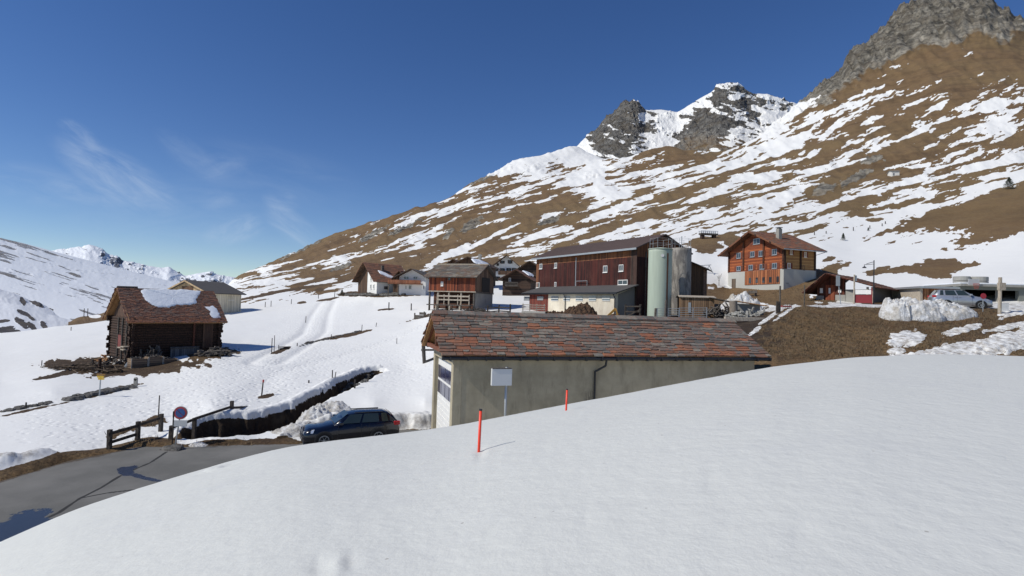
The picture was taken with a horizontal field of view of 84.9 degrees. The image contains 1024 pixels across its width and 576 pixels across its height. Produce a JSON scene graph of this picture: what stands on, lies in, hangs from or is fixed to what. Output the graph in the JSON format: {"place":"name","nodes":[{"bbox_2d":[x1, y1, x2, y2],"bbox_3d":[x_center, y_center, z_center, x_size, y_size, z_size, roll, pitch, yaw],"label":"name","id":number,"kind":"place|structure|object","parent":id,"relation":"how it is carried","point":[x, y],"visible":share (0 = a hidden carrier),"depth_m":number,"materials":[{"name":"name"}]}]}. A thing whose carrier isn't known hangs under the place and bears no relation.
{"place":"outdoors","nodes":[
{"label":"outdoors","id":0,"kind":"place"},
{"bbox_2d":[0,289,58,316],"bbox_3d":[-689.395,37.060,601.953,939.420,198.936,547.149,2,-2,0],"label":"shaded left slope","id":1,"kind":"structure","parent":0,"point":[8,297],"depth_m":608.98,"materials":[{"name":"white snow"}]},
{"bbox_2d":[0,302,71,332],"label":"slope","id":2,"kind":"structure","parent":0,"point":[15,318],"depth_m":193.53,"materials":[{"name":"white snow"}]},
{"bbox_2d":[68,312,105,324],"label":"brown knoll","id":3,"kind":"structure","parent":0,"point":[88,319],"depth_m":156.40,"materials":[{"name":"brown soil"}]},
{"bbox_2d":[0,238,176,319],"bbox_3d":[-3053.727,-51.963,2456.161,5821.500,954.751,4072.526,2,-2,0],"label":"slope","id":4,"kind":"structure","parent":0,"point":[61,285],"depth_m":1429.38,"materials":[{"name":"white snow"}]},
{"bbox_2d":[52,245,234,283],"bbox_3d":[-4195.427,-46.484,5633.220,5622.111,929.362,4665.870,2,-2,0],"label":"distant peaks","id":5,"kind":"object","parent":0,"point":[94,253],"visible":0.26,"depth_m":5824.31,"materials":[{"name":"white snow"}]},
{"bbox_2d":[0,429,426,541],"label":"road","id":6,"kind":"structure","parent":0,"point":[33,499],"depth_m":20.94,"materials":[{"name":"grey asphalt"}]},
{"bbox_2d":[300,407,399,444],"bbox_3d":[-8.014,6.841,27.709,4.570,1.564,2.200,3,-2,-27],"label":"parked estate car","id":7,"kind":"object","parent":6,"relation":"on","point":[359,423],"visible":0.84,"depth_m":27.13,"materials":[{"name":"blue paint"}]},
{"bbox_2d":[0,0,1023,575],"bbox_3d":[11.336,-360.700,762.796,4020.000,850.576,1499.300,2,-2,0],"label":"ground","id":8,"kind":"structure","parent":0,"point":[902,462],"depth_m":18.51,"materials":[{"name":"white snow"}]},
{"bbox_2d":[0,401,52,412],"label":"rock row","id":9,"kind":"object","parent":8,"relation":"on","point":[21,407],"visible":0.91,"depth_m":29.70,"materials":[{"name":"grey stone"}]},
{"bbox_2d":[40,362,129,372],"bbox_3d":[-31.966,5.937,42.388,5.876,0.638,3.990,2,-2,0],"label":"brushwood","id":10,"kind":"object","parent":8,"relation":"on","point":[90,367],"visible":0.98,"depth_m":41.66,"materials":[{"name":"brown wood"}]},
{"bbox_2d":[61,384,137,400],"bbox_3d":[-24.773,6.326,33.762,1.211,0.506,5.148,2,-2,6],"label":"rock row","id":11,"kind":"object","parent":8,"relation":"on","point":[79,396],"visible":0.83,"depth_m":33.10,"materials":[{"name":"grey stone"}]},
{"bbox_2d":[97,373,104,395],"bbox_3d":[-24.217,5.860,32.992,0.538,1.629,0.085,2,-2,0],"label":"hiking signpost","id":12,"kind":"object","parent":8,"relation":"on","point":[100,377],"visible":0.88,"depth_m":32.97,"materials":[{"name":"metal"}]},
{"bbox_2d":[94,354,117,361],"bbox_3d":[-33.426,5.884,46.307,1.932,0.812,1.264,2,-2,0],"label":"cut firewood","id":13,"kind":"object","parent":8,"relation":"on","point":[106,359],"visible":0.48,"depth_m":46.11,"materials":[{"name":"brown wood"}]},
{"bbox_2d":[87,355,126,364],"bbox_3d":[-32.157,6.104,45.467,3.531,1.458,2.734,2,-2,0],"label":"scrap wood","id":14,"kind":"object","parent":8,"relation":"on","point":[116,361],"visible":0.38,"depth_m":44.96,"materials":[{"name":"brown wood"}]},
{"bbox_2d":[106,414,163,449],"bbox_3d":[-17.404,6.822,25.995,0.300,1.445,2.973,1,-2,12],"label":"log fence","id":15,"kind":"object","parent":8,"relation":"on","point":[136,434],"visible":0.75,"depth_m":25.70,"materials":[{"name":"brown wood"}]},
{"bbox_2d":[127,357,148,367],"bbox_3d":[-29.466,6.147,44.071,0.985,1.285,1.176,0,-2,40],"label":"wooden crate","id":16,"kind":"object","parent":8,"relation":"on","point":[134,363],"visible":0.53,"depth_m":43.77,"materials":[{"name":"grey wood"}]},
{"bbox_2d":[139,345,162,357],"bbox_3d":[-29.768,5.690,46.177,2.380,1.954,1.861,2,-2,0],"label":"log stack","id":17,"kind":"object","parent":8,"relation":"on","point":[155,351],"visible":0.42,"depth_m":46.01,"materials":[{"name":"grey wood"}]},
{"bbox_2d":[145,356,163,365],"bbox_3d":[-28.745,6.126,44.931,0.985,1.338,1.072,0,-2,40],"label":"wooden crate","id":18,"kind":"object","parent":8,"relation":"on","point":[152,361],"visible":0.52,"depth_m":44.63,"materials":[{"name":"grey wood"}]},
{"bbox_2d":[102,286,227,361],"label":"log barn","id":19,"kind":"structure","parent":8,"relation":"on","point":[144,319],"depth_m":48.10,"materials":[{"name":"brown wood"}]},
{"bbox_2d":[163,358,177,363],"bbox_3d":[-28.076,6.208,45.729,0.985,0.961,1.089,0,-2,40],"label":"wooden crate","id":20,"kind":"object","parent":8,"relation":"on","point":[169,360],"visible":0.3,"depth_m":45.40,"materials":[{"name":"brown wood"}]},
{"bbox_2d":[159,443,183,450],"bbox_3d":[-15.291,7.272,25.168,1.020,0.601,0.689,2,-2,0],"label":"boulder","id":21,"kind":"object","parent":8,"relation":"on","point":[176,447],"visible":0.57,"depth_m":25.00,"materials":[{"name":"grey stone"}]},
{"bbox_2d":[171,411,174,444],"bbox_3d":[-15.261,6.589,25.179,0.069,2.075,0.069,3,-2,-22],"label":"marker post","id":22,"kind":"object","parent":8,"relation":"on","point":[172,427],"visible":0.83,"depth_m":25.17,"materials":[{"name":"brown wood"}]},
{"bbox_2d":[172,406,187,443],"bbox_3d":[-15.252,6.490,25.679,0.620,2.122,0.119,2,-2,-8],"label":"no parking sign","id":23,"kind":"object","parent":8,"relation":"on","point":[181,412],"visible":0.93,"depth_m":25.68,"materials":[{"name":"metal"}]},
{"bbox_2d":[170,346,198,357],"bbox_3d":[-28.121,6.008,48.103,0.105,1.921,2.258,0,-2,40],"label":"board panel","id":24,"kind":"object","parent":8,"relation":"on","point":[178,351],"visible":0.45,"depth_m":47.97,"materials":[{"name":"blue wood"}]},
{"bbox_2d":[189,441,207,446],"bbox_3d":[-14.456,7.298,25.856,1.100,0.369,0.560,2,-2,0],"label":"snow lump","id":25,"kind":"object","parent":8,"relation":"on","point":[198,444],"visible":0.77,"depth_m":25.82,"materials":[{"name":"white snow"}]},
{"bbox_2d":[168,280,245,313],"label":"pale board barn","id":26,"kind":"structure","parent":8,"relation":"on","point":[228,297],"depth_m":88.04,"materials":[{"name":"white paint"}]},
{"bbox_2d":[227,297,234,310],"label":"door","id":27,"kind":"structure","parent":26,"relation":"in","point":[231,300],"depth_m":88.04,"materials":[{"name":"grey wood"}]},
{"bbox_2d":[168,401,246,439],"bbox_3d":[-15.434,6.991,29.283,0.404,1.814,6.228,1,-2,10],"label":"log fence","id":28,"kind":"object","parent":8,"relation":"on","point":[194,423],"visible":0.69,"depth_m":27.62,"materials":[{"name":"brown wood"}]},
{"bbox_2d":[194,346,236,356],"bbox_3d":[-25.064,5.373,47.320,2.809,0.993,2.473,4,-3,-42],"label":"stone and wood heap","id":29,"kind":"object","parent":8,"relation":"on","point":[214,351],"visible":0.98,"depth_m":46.80,"materials":[{"name":"grey stone"}]},
{"bbox_2d":[270,421,310,436],"bbox_3d":[-10.813,7.416,28.358,3.000,1.242,1.200,2,-2,0],"label":"snow lump","id":30,"kind":"object","parent":8,"relation":"on","point":[293,429],"visible":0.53,"depth_m":28.08,"materials":[{"name":"white snow"}]},
{"bbox_2d":[296,403,329,422],"bbox_3d":[-10.636,6.951,29.774,2.000,1.653,1.400,2,-2,0],"label":"snow lump","id":31,"kind":"object","parent":8,"relation":"on","point":[320,410],"visible":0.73,"depth_m":29.43,"materials":[{"name":"white snow"}]},
{"bbox_2d":[308,401,351,411],"bbox_3d":[-10.346,7.559,31.155,3.400,2.675,2.000,2,-2,0],"label":"snow lump","id":32,"kind":"object","parent":8,"relation":"on","point":[335,406],"visible":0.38,"depth_m":30.93,"materials":[{"name":"white snow"}]},
{"bbox_2d":[300,330,360,346],"bbox_3d":[-19.632,5.288,59.705,1.883,1.459,9.369,1,-2,26],"label":"rock row","id":33,"kind":"object","parent":8,"relation":"on","point":[308,342],"visible":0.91,"depth_m":59.01,"materials":[{"name":"grey stone"}]},
{"bbox_2d":[341,373,373,392],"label":"stream stones","id":34,"kind":"object","parent":8,"relation":"on","point":[348,386],"visible":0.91,"depth_m":39.85,"materials":[{"name":"grey stone"}]},
{"bbox_2d":[344,292,405,295],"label":"stone wall","id":35,"kind":"structure","parent":8,"relation":"on","point":[370,294],"depth_m":90.30,"materials":[{"name":"grey stone"}]},
{"bbox_2d":[352,262,403,293],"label":"white steep house","id":36,"kind":"structure","parent":8,"relation":"on","point":[374,278],"depth_m":92.20,"materials":[{"name":"paint"}]},
{"bbox_2d":[390,271,402,291],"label":"red roofed annex","id":37,"kind":"object","parent":8,"relation":"on","point":[395,287],"visible":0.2,"depth_m":90.44,"materials":[{"name":"wood"}]},
{"bbox_2d":[387,268,433,296],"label":"house","id":38,"kind":"structure","parent":8,"relation":"on","point":[410,281],"depth_m":87.65,"materials":[{"name":"paint"}]},
{"bbox_2d":[414,312,425,318],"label":"plank fence","id":39,"kind":"object","parent":8,"relation":"on","point":[421,314],"visible":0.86,"depth_m":68.03,"materials":[{"name":"grey wood"}]},
{"bbox_2d":[421,345,433,363],"bbox_3d":[-6.266,5.363,44.293,1.938,1.704,0.360,3,-2,-32],"label":"trestle","id":40,"kind":"object","parent":8,"relation":"on","point":[423,350],"visible":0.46,"depth_m":43.89,"materials":[{"name":"grey wood"}]},
{"bbox_2d":[426,294,472,310],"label":"deck rail","id":41,"kind":"object","parent":8,"relation":"on","point":[444,299],"visible":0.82,"depth_m":70.05,"materials":[{"name":"grey wood"}]},
{"bbox_2d":[423,264,497,309],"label":"brown hay barn","id":42,"kind":"structure","parent":8,"relation":"on","point":[475,282],"depth_m":71.82,"materials":[{"name":"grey wood"}]},
{"bbox_2d":[481,277,489,291],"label":"barn door","id":43,"kind":"structure","parent":42,"relation":"in","point":[485,281],"depth_m":73.02,"materials":[{"name":"grey wood"}]},
{"bbox_2d":[463,306,486,311],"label":"branch heap","id":44,"kind":"object","parent":8,"relation":"on","point":[477,310],"visible":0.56,"depth_m":65.58,"materials":[{"name":"brown wood"}]},
{"bbox_2d":[453,254,500,285],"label":"brown gable house","id":45,"kind":"structure","parent":8,"relation":"on","point":[468,260],"depth_m":105.60,"materials":[{"name":"wood"}]},
{"bbox_2d":[477,409,481,451],"bbox_3d":[-0.501,2.380,8.558,0.060,1.055,0.048,2,-2,0],"label":"snow pole","id":46,"kind":"object","parent":8,"relation":"on","point":[479,428],"visible":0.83,"depth_m":8.55,"materials":[{"name":"red plastic"}]},
{"bbox_2d":[487,304,510,311],"bbox_3d":[-1.327,2.638,59.641,2.813,1.927,0.702,1,-2,23],"label":"yard rail fence","id":47,"kind":"object","parent":8,"relation":"on","point":[498,307],"visible":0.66,"depth_m":59.80,"materials":[{"name":"grey wood"}]},
{"bbox_2d":[491,367,511,415],"bbox_3d":[-0.487,5.135,23.368,0.880,3.648,0.220,2,-2,-17],"label":"sign board","id":48,"kind":"object","parent":8,"relation":"on","point":[501,376],"visible":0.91,"depth_m":23.36,"materials":[{"name":"metal"}]},
{"bbox_2d":[493,249,519,280],"bbox_3d":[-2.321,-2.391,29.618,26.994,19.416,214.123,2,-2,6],"label":"white gable house","id":49,"kind":"structure","parent":8,"relation":"on","point":[505,264],"depth_m":127.86,"materials":[{"name":"paint"}]},
{"bbox_2d":[498,269,535,295],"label":"dark log chalet","id":50,"kind":"object","parent":8,"relation":"on","point":[516,282],"visible":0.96,"depth_m":89.54,"materials":[{"name":"wood"}]},
{"bbox_2d":[517,261,536,277],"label":"dark upper chalet","id":51,"kind":"object","parent":8,"relation":"on","point":[529,266],"visible":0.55,"depth_m":99.70,"materials":[{"name":"wood"}]},
{"bbox_2d":[522,303,545,312],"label":"loading platform","id":52,"kind":"structure","parent":8,"relation":"on","point":[536,309],"depth_m":55.69,"materials":[{"name":"wood"}]},
{"bbox_2d":[546,310,563,313],"bbox_3d":[4.308,2.972,56.437,3.600,1.507,2.600,2,-2,0],"label":"manure heap","id":53,"kind":"object","parent":8,"relation":"on","point":[557,312],"visible":0.13,"depth_m":56.40,"materials":[{"name":"brown soil"}]},
{"bbox_2d":[105,287,1023,445],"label":"dry grass tufts","id":54,"kind":"object","parent":8,"relation":"on","point":[928,341],"visible":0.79,"depth_m":39.96,"materials":[{"name":"brown plant"}]},
{"bbox_2d":[565,389,567,410],"bbox_3d":[1.271,2.820,13.115,0.060,0.917,0.048,2,-2,0],"label":"snow pole","id":55,"kind":"object","parent":8,"relation":"on","point":[566,399],"visible":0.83,"depth_m":13.11,"materials":[{"name":"red plastic"}]},
{"bbox_2d":[563,302,597,314],"bbox_3d":[6.549,2.657,54.449,4.600,2.686,3.000,2,-2,0],"label":"manure heap","id":56,"kind":"object","parent":8,"relation":"on","point":[581,308],"visible":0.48,"depth_m":53.91,"materials":[{"name":"brown soil"}]},
{"bbox_2d":[421,310,771,428],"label":"slab roofed garage","id":57,"kind":"structure","parent":8,"relation":"on","point":[549,359],"depth_m":26.29,"materials":[{"name":"beige paint"}]},
{"bbox_2d":[436,357,450,427],"bbox_3d":[-3.151,5.590,26.510,0.110,4.400,4.330,2,-2,-17],"label":"garage door","id":58,"kind":"structure","parent":57,"relation":"in","point":[444,367],"depth_m":26.83,"materials":[{"name":"white paint"}]},
{"bbox_2d":[521,234,692,315],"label":"red barn","id":59,"kind":"structure","parent":8,"relation":"on","point":[604,278],"depth_m":63.18,"materials":[{"name":"brown wood"}]},
{"bbox_2d":[602,296,609,300],"bbox_3d":[9.863,1.093,58.702,0.080,0.553,1.246,3,-2,-31],"label":"annex window","id":60,"kind":"structure","parent":59,"relation":"in","point":[604,298],"depth_m":58.67,"materials":[{"name":"white glass"}]},
{"bbox_2d":[618,280,627,284],"bbox_3d":[11.935,-0.579,60.415,0.130,0.611,1.631,3,-2,-31],"label":"window","id":61,"kind":"structure","parent":59,"relation":"in","point":[620,282],"depth_m":60.37,"materials":[{"name":"white paint"}]},
{"bbox_2d":[624,304,640,315],"bbox_3d":[11.513,2.510,53.453,1.792,1.944,0.246,0,-2,40],"label":"calf pen fence","id":62,"kind":"object","parent":8,"relation":"on","point":[639,310],"visible":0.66,"depth_m":53.32,"materials":[{"name":"brown wood"}]},
{"bbox_2d":[647,238,672,316],"bbox_3d":[14.683,-0.340,55.658,2.436,9.109,2.436,2,-2,0],"label":"green silo","id":63,"kind":"object","parent":8,"relation":"on","point":[659,276],"visible":0.88,"depth_m":54.71,"materials":[{"name":"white metal"}]},
{"bbox_2d":[664,300,666,316],"bbox_3d":[13.830,2.214,50.472,0.257,2.205,0.230,3,-2,-22],"label":"gate post","id":64,"kind":"object","parent":8,"relation":"on","point":[665,311],"visible":0.65,"depth_m":50.39,"materials":[{"name":"grey wood"}]},
{"bbox_2d":[657,308,679,315],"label":"pipe gate","id":65,"kind":"structure","parent":8,"relation":"on","point":[668,311],"depth_m":50.43,"materials":[{"name":"metal"}]},
{"bbox_2d":[671,236,691,314],"bbox_3d":[17.767,-1.021,58.885,2.040,8.879,2.040,2,-2,0],"label":"concrete silo","id":66,"kind":"object","parent":8,"relation":"on","point":[681,268],"visible":0.69,"depth_m":58.06,"materials":[{"name":"concrete"}]},
{"bbox_2d":[679,307,706,317],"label":"pipe gate","id":67,"kind":"structure","parent":8,"relation":"on","point":[693,312],"depth_m":50.45,"materials":[{"name":"metal"}]},
{"bbox_2d":[676,295,715,317],"bbox_3d":[17.928,2.645,54.835,3.400,3.819,2.519,2,-2,8],"label":"plank hut","id":68,"kind":"object","parent":8,"relation":"on","point":[690,302],"visible":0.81,"depth_m":53.83,"materials":[{"name":"brown wood"}]},
{"bbox_2d":[691,261,711,295],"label":"shed behind silos","id":69,"kind":"structure","parent":8,"relation":"on","point":[698,280],"depth_m":63.33,"materials":[{"name":"brown wood"}]},
{"bbox_2d":[699,230,717,238],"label":"footbridge","id":70,"kind":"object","parent":8,"relation":"on","point":[711,234],"visible":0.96,"depth_m":123.91,"materials":[{"name":"grey wood"}]},
{"bbox_2d":[701,302,739,317],"bbox_3d":[19.500,2.210,52.495,3.619,1.781,2.493,2,-2,0],"label":"junk heap","id":71,"kind":"object","parent":8,"relation":"on","point":[718,312],"visible":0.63,"depth_m":52.18,"materials":[{"name":"grey wood"}]},
{"bbox_2d":[729,301,737,312],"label":"stone pillar","id":72,"kind":"structure","parent":8,"relation":"on","point":[733,306],"depth_m":51.21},
{"bbox_2d":[724,311,753,316],"bbox_3d":[20.676,2.376,49.995,3.486,0.722,2.197,2,-2,0],"label":"rubble heap","id":73,"kind":"object","parent":8,"relation":"on","point":[737,314],"visible":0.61,"depth_m":49.43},
{"bbox_2d":[720,291,763,309],"bbox_3d":[23.649,1.965,57.992,5.000,3.391,3.200,2,-2,0],"label":"snowed tarp heap","id":74,"kind":"object","parent":8,"relation":"on","point":[744,296],"visible":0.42,"depth_m":57.46,"materials":[{"name":"white snow"}]},
{"bbox_2d":[724,317,763,320],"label":"timber beam","id":75,"kind":"structure","parent":8,"relation":"on","point":[744,318],"depth_m":45.77,"materials":[{"name":"grey wood"}]},
{"bbox_2d":[737,301,768,312],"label":"water trough wall","id":76,"kind":"structure","parent":8,"relation":"on","point":[744,307],"depth_m":52.47,"materials":[{"name":"concrete"}]},
{"bbox_2d":[745,307,764,316],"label":"leaning slabs","id":77,"kind":"structure","parent":8,"relation":"on","point":[758,313],"depth_m":49.19,"materials":[{"name":"stone"}]},
{"bbox_2d":[717,227,826,289],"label":"wooden chalet","id":78,"kind":"object","parent":8,"relation":"on","point":[765,260],"visible":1,"depth_m":83.40,"materials":[{"name":"brown wood"}]},
{"bbox_2d":[734,252,741,258],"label":"window","id":79,"kind":"structure","parent":78,"relation":"in","point":[736,255],"depth_m":89.20,"materials":[{"name":"glass"}]},
{"bbox_2d":[734,266,742,270],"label":"window","id":80,"kind":"structure","parent":78,"relation":"in","point":[737,268],"depth_m":89.03,"materials":[{"name":"glass"}]},
{"bbox_2d":[746,265,754,270],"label":"window","id":81,"kind":"structure","parent":78,"relation":"in","point":[748,267],"depth_m":86.52,"materials":[{"name":"glass"}]},
{"bbox_2d":[748,251,755,257],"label":"window","id":82,"kind":"structure","parent":78,"relation":"in","point":[750,254],"depth_m":86.21,"materials":[{"name":"glass"}]},
{"bbox_2d":[750,238,762,244],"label":"window","id":83,"kind":"structure","parent":78,"relation":"in","point":[756,241],"depth_m":85.49,"materials":[{"name":"glass"}]},
{"bbox_2d":[756,250,765,256],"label":"window","id":84,"kind":"structure","parent":78,"relation":"in","point":[758,253],"depth_m":84.68,"materials":[{"name":"glass"}]},
{"bbox_2d":[757,264,766,269],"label":"window","id":85,"kind":"structure","parent":78,"relation":"in","point":[759,266],"depth_m":84.31,"materials":[{"name":"glass"}]},
{"bbox_2d":[769,248,779,255],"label":"window","id":86,"kind":"structure","parent":78,"relation":"in","point":[772,252],"depth_m":81.92,"materials":[{"name":"glass"}]},
{"bbox_2d":[769,263,779,268],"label":"window","id":87,"kind":"structure","parent":78,"relation":"in","point":[771,265],"depth_m":81.82,"materials":[{"name":"glass"}]},
{"bbox_2d":[776,286,780,313],"bbox_3d":[22.855,1.129,48.013,0.370,2.632,0.200,2,-2,0],"label":"tall yard post","id":88,"kind":"object","parent":8,"relation":"on","point":[778,306],"visible":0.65,"depth_m":47.95,"materials":[{"name":"grey wood"}]},
{"bbox_2d":[836,275,840,303],"bbox_3d":[31.537,0.326,54.042,0.560,3.054,0.100,2,-2,0],"label":"bus stop sign","id":89,"kind":"object","parent":8,"relation":"on","point":[837,280],"visible":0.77,"depth_m":54.02,"materials":[{"name":"metal"}]},
{"bbox_2d":[801,273,898,302],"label":"house","id":90,"kind":"structure","parent":8,"relation":"on","point":[823,287],"depth_m":61.70,"materials":[{"name":"wood"}]},
{"bbox_2d":[826,285,834,299],"bbox_3d":[35.366,0.685,62.232,0.090,2.050,0.900,3,-2,-40],"label":"door","id":91,"kind":"structure","parent":90,"relation":"in","point":[829,296],"depth_m":62.15,"materials":[{"name":"brown wood"}]},
{"bbox_2d":[853,275,856,303],"bbox_3d":[33.110,0.273,54.057,0.328,3.118,0.137,2,-2,0],"label":"timetable pole","id":92,"kind":"object","parent":8,"relation":"on","point":[855,278],"visible":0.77,"depth_m":54.02,"materials":[{"name":"grey metal"}]},
{"bbox_2d":[855,288,872,303],"bbox_3d":[35.254,0.903,56.222,1.580,1.820,0.550,0,-2,35],"label":"container","id":93,"kind":"object","parent":8,"relation":"on","point":[863,298],"visible":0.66,"depth_m":56.05,"materials":[{"name":"red metal"}]},
{"bbox_2d":[862,260,874,303],"bbox_3d":[35.679,-0.494,56.085,1.243,4.611,0.437,2,-2,0],"label":"street lamp","id":94,"kind":"object","parent":8,"relation":"on","point":[873,275],"visible":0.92,"depth_m":56.10,"materials":[{"name":"black metal"}]},
{"bbox_2d":[887,171,898,176],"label":"hillside cabin","id":95,"kind":"object","parent":8,"relation":"on","point":[892,173],"visible":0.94,"depth_m":241.93,"materials":[{"name":"metal"}]},
{"bbox_2d":[879,297,912,320],"bbox_3d":[30.993,1.949,45.193,2.400,2.415,2.600,2,-2,0],"label":"snow pile","id":96,"kind":"object","parent":8,"relation":"on","point":[895,310],"visible":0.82,"depth_m":44.46,"materials":[{"name":"white snow"}]},
{"bbox_2d":[893,297,946,321],"bbox_3d":[32.586,1.951,45.494,5.200,2.574,3.400,2,-2,0],"label":"snow pile","id":97,"kind":"object","parent":8,"relation":"on","point":[927,310],"visible":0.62,"depth_m":44.33,"materials":[{"name":"white snow"}]},
{"bbox_2d":[932,298,977,320],"bbox_3d":[35.089,1.996,45.596,5.800,2.312,2.200,2,-2,0],"label":"snow pile","id":98,"kind":"object","parent":8,"relation":"on","point":[949,311],"visible":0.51,"depth_m":44.99,"materials":[{"name":"white snow"}]},
{"bbox_2d":[892,282,1023,301],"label":"carport building","id":99,"kind":"structure","parent":8,"relation":"on","point":[919,293],"depth_m":56.95,"materials":[{"name":"grey wood"}]},
{"bbox_2d":[953,276,970,282],"bbox_3d":[47.456,-0.727,59.107,1.482,0.950,1.482,2,-2,0],"label":"concrete ring","id":100,"kind":"object","parent":99,"relation":"on","point":[958,279],"visible":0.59,"depth_m":58.56,"materials":[{"name":"grey concrete"}]},
{"bbox_2d":[968,279,979,288],"bbox_3d":[45.934,-0.401,55.435,1.100,1.002,0.614,2,-2,0],"label":"basketball hoop","id":101,"kind":"object","parent":99,"relation":"on","point":[973,282],"visible":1,"depth_m":55.70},
{"bbox_2d":[971,277,988,282],"bbox_3d":[49.088,-0.676,59.107,1.877,0.950,1.877,2,-2,0],"label":"concrete ring","id":102,"kind":"object","parent":99,"relation":"on","point":[983,279],"visible":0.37,"depth_m":58.24,"materials":[{"name":"grey concrete"}]},
{"bbox_2d":[927,289,992,308],"bbox_3d":[41.195,1.045,51.533,4.520,1.784,2.200,1,-2,24],"label":"silver suv","id":103,"kind":"object","parent":8,"relation":"on","point":[962,297],"visible":0.66,"depth_m":50.85,"materials":[{"name":"grey paint"}]},
{"bbox_2d":[997,277,1005,313],"bbox_3d":[40.229,0.774,46.044,0.546,3.301,0.255,2,-2,0],"label":"cross","id":104,"kind":"object","parent":8,"relation":"on","point":[1001,286],"visible":0.77,"depth_m":45.95,"materials":[{"name":"grey wood"}]},
{"bbox_2d":[1002,303,1008,310],"bbox_3d":[41.328,1.598,47.056,0.800,0.720,0.080,2,-2,-3],"label":"leaning board","id":105,"kind":"object","parent":8,"relation":"on","point":[1005,306],"visible":0.64,"depth_m":47.02,"materials":[{"name":"white paint"}]},
{"bbox_2d":[1002,177,1015,189],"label":"spruce tree","id":106,"kind":"object","parent":8,"relation":"on","point":[1010,182],"visible":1,"depth_m":163.74,"materials":[{"name":"green plant"}]},
{"bbox_2d":[0,0,1023,277],"label":"sky","id":107,"kind":"structure","parent":0,"point":[232,138],"materials":[{"name":"blue"}]},
{"bbox_2d":[577,82,795,158],"bbox_3d":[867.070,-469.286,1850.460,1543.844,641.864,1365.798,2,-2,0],"label":"mountain peaks","id":108,"kind":"object","parent":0,"point":[725,116],"visible":0.38,"depth_m":1800.37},
{"bbox_2d":[748,290,756,295],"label":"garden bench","id":109,"kind":"object","parent":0,"point":[754,292],"visible":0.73,"depth_m":79.42,"materials":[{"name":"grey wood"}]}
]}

